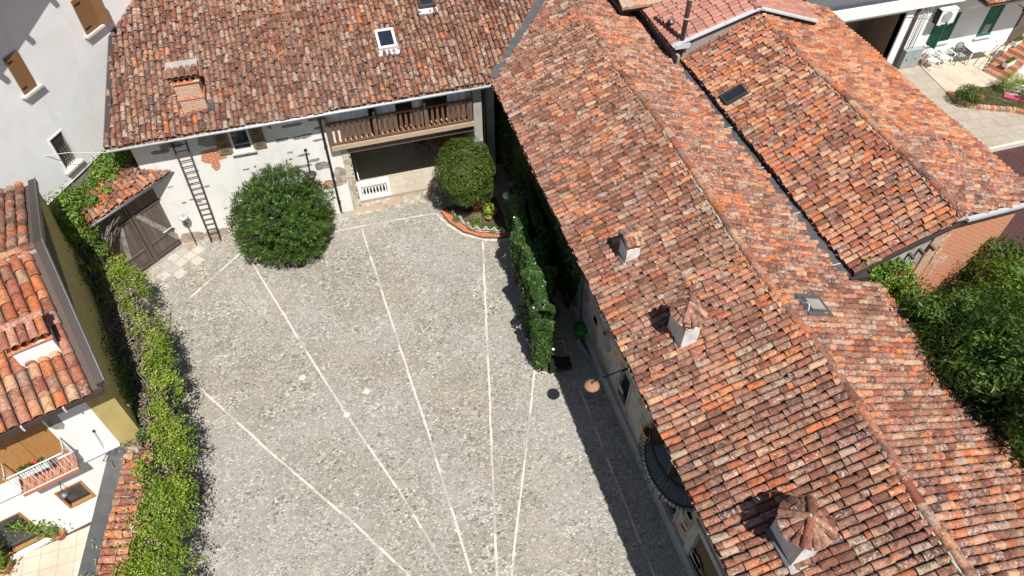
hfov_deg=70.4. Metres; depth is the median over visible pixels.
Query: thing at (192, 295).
paving strip
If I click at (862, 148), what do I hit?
barn
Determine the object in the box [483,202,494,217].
bed plant
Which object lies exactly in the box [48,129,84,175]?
window
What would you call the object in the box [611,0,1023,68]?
white house
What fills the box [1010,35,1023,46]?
trough planter
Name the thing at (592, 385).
disc lamp
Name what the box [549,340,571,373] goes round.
hand cart
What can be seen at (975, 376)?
garden tree
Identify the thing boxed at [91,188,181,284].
wooden gate
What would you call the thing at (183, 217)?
disc lamp
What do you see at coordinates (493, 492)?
paving strip
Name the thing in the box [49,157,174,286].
gate wall
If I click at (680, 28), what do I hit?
brick red house
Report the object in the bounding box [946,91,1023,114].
brick edging
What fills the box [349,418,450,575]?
paving strip
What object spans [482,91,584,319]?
wall ivy
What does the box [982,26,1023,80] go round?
garden steps
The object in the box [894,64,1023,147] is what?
driveway
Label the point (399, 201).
stone path
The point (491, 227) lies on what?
bed plant
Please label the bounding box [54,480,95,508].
window
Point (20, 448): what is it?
door
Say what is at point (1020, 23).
stair railing
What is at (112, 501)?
boundary wall
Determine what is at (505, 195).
disc lamp
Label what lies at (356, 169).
balustrade
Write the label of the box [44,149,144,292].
climbing vine
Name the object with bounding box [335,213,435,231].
paving strip
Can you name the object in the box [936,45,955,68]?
garden chair
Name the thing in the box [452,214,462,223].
bed plant
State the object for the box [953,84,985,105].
bush
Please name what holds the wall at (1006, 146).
on the driveway
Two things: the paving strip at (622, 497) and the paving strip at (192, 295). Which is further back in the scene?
the paving strip at (192, 295)
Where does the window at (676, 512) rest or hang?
in the farm building at (779, 404)
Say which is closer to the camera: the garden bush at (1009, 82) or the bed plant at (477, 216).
the bed plant at (477, 216)
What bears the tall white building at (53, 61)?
on the ground at (496, 163)
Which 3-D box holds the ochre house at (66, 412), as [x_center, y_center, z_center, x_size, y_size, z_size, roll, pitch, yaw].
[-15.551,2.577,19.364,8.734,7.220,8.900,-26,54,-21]
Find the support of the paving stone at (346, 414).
on the courtyard paving at (245, 361)
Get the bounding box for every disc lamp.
[178,213,196,245]
[304,149,316,177]
[503,166,526,198]
[584,367,629,392]
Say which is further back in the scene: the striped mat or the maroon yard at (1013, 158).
the striped mat
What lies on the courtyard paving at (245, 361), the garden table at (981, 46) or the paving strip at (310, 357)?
the paving strip at (310, 357)
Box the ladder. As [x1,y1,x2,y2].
[171,140,221,242]
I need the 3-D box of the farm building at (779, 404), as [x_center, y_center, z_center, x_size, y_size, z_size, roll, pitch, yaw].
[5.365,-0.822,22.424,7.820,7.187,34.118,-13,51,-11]
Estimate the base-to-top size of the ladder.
4.954 m
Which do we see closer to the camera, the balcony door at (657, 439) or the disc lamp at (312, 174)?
the balcony door at (657, 439)
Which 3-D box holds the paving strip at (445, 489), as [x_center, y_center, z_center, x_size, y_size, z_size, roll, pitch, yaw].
[-3.464,2.706,24.001,0.124,0.004,14.088,-15,51,-13]
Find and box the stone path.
[350,186,483,216]
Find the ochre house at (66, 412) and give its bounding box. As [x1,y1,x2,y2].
[0,177,156,559]
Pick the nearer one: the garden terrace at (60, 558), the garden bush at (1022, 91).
the garden terrace at (60, 558)
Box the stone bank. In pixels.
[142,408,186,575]
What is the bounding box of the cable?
[46,152,105,155]
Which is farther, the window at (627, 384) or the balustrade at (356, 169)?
the balustrade at (356, 169)
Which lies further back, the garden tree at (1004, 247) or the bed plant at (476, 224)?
the bed plant at (476, 224)
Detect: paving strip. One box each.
[186,376,410,575]
[190,253,239,296]
[251,262,345,412]
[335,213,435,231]
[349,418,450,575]
[361,228,471,573]
[436,213,510,240]
[482,241,497,575]
[510,369,535,575]
[539,369,564,374]
[574,377,654,575]
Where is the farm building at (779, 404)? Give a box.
[489,0,1023,575]
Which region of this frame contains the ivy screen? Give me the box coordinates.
[503,178,559,372]
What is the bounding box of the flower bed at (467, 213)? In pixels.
[441,197,510,238]
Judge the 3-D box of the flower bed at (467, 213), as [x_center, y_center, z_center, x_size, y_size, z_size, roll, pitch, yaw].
[-1.454,-2.597,28.480,2.348,0.091,2.292,-13,51,-11]
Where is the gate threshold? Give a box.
[137,241,204,292]
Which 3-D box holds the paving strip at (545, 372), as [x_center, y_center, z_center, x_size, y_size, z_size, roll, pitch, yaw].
[1.233,2.711,23.995,1.112,0.004,0.347,9,50,7]
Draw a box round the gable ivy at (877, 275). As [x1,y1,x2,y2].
[861,256,919,301]
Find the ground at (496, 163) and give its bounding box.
[38,121,1020,548]
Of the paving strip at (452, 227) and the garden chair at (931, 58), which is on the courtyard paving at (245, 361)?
the paving strip at (452, 227)
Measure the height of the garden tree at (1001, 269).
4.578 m
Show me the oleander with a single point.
(284, 216)
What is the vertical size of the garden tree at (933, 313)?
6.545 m
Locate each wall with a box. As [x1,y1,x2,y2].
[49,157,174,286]
[78,444,160,575]
[989,140,1023,151]
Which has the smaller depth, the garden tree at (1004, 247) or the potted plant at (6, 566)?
the potted plant at (6, 566)
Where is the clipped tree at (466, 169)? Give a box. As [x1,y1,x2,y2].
[432,134,499,211]
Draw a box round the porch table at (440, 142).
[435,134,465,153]
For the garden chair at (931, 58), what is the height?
0.915 m
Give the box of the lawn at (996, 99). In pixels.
[954,81,1023,112]
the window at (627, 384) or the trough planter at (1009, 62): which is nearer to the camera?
the window at (627, 384)
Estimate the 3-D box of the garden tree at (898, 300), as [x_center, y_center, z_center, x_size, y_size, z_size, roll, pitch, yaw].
[10.915,1.955,21.362,3.283,5.006,3.074,-13,51,-11]
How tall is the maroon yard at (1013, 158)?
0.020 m
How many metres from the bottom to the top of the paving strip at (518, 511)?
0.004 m
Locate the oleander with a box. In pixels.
[222,159,336,266]
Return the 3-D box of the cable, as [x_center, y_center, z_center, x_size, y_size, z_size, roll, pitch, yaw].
[-14.957,-4.261,23.284,3.819,0.273,0.413,-8,50,-6]
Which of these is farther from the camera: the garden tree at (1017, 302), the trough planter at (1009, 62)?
the trough planter at (1009, 62)
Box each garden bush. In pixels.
[994,68,1023,93]
[1017,84,1023,98]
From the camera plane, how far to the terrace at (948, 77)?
35.29 m
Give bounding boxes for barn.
[680,0,1023,306]
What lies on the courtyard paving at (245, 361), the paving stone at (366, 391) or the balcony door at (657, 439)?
the paving stone at (366, 391)
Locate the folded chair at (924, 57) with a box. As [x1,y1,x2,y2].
[920,50,932,64]
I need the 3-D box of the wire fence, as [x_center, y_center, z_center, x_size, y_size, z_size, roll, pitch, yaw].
[-1.432,-2.455,28.083,2.422,0.390,0.481,21,53,17]
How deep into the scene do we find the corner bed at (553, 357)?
24.29 m
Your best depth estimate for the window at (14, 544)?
19.64 m
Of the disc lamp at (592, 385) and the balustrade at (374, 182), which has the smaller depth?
the disc lamp at (592, 385)
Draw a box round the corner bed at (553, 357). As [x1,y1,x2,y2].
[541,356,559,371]
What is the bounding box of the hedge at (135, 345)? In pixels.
[64,235,207,575]
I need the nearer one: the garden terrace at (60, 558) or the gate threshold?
the garden terrace at (60, 558)
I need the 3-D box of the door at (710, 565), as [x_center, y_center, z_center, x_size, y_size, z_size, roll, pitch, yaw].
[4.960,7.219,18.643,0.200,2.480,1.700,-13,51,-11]
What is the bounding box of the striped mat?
[1004,83,1023,100]
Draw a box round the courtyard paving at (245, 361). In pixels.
[126,164,686,575]
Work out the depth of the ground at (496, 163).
30.89 m
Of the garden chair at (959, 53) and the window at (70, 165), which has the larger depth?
the garden chair at (959, 53)
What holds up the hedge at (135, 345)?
on the courtyard paving at (245, 361)
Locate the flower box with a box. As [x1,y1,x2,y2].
[16,456,49,478]
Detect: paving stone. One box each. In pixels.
[343,412,350,417]
[363,388,370,393]
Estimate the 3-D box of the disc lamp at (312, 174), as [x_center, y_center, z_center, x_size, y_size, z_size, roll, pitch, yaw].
[-7.351,-4.516,26.190,0.400,0.666,0.961,-13,51,-11]
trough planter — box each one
[1002,56,1016,67]
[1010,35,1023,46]
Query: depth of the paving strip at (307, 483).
21.48 m
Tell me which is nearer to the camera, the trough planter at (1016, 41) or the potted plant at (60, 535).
the potted plant at (60, 535)
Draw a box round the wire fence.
[451,210,503,233]
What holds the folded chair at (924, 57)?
on the terrace at (948, 77)
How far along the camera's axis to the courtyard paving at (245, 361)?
22.76 m
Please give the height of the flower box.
0.345 m
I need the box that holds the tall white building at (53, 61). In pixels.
[0,0,131,205]
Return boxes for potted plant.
[0,541,17,575]
[2,516,70,543]
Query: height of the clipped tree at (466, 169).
3.645 m
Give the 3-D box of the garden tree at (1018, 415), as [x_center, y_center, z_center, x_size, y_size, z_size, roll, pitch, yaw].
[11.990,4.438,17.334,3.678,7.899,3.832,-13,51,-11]
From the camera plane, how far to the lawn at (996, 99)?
33.76 m
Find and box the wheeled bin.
[574,322,587,343]
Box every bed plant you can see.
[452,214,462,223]
[467,218,484,229]
[470,213,484,220]
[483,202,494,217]
[486,223,498,233]
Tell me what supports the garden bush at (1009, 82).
on the lawn at (996, 99)
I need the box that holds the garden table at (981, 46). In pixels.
[958,39,1001,64]
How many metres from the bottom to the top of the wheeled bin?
0.680 m
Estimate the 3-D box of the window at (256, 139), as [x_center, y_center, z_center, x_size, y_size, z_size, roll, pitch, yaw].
[-9.456,-5.375,24.995,1.613,1.689,0.320,-13,51,-11]
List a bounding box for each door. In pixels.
[0,422,69,484]
[647,423,678,481]
[683,519,724,575]
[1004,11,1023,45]
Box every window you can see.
[0,512,52,559]
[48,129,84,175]
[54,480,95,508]
[212,127,266,155]
[616,362,632,411]
[663,500,679,522]
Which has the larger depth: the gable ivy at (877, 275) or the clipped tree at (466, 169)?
the clipped tree at (466, 169)
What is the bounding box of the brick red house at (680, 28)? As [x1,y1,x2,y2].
[634,0,819,63]
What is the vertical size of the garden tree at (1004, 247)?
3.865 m
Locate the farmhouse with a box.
[103,0,535,242]
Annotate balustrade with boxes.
[353,156,361,190]
[356,176,390,200]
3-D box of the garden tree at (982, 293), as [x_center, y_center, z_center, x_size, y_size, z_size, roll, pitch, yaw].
[13.639,1.478,22.379,3.558,4.082,3.168,-13,51,-11]
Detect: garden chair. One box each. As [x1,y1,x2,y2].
[921,48,943,69]
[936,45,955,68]
[950,42,969,64]
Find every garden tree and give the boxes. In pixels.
[885,277,947,338]
[889,268,1023,384]
[903,294,1023,457]
[926,273,998,308]
[944,246,1023,307]
[948,270,1023,361]
[950,231,1023,299]
[983,356,1023,481]
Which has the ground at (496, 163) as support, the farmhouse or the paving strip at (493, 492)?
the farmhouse
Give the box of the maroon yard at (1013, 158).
[964,145,1023,294]
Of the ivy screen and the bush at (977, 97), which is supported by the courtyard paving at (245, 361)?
the ivy screen
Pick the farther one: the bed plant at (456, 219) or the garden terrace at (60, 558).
the bed plant at (456, 219)
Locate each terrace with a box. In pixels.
[0,526,89,575]
[917,45,1023,91]
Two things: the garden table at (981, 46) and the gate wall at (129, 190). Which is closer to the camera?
the gate wall at (129, 190)

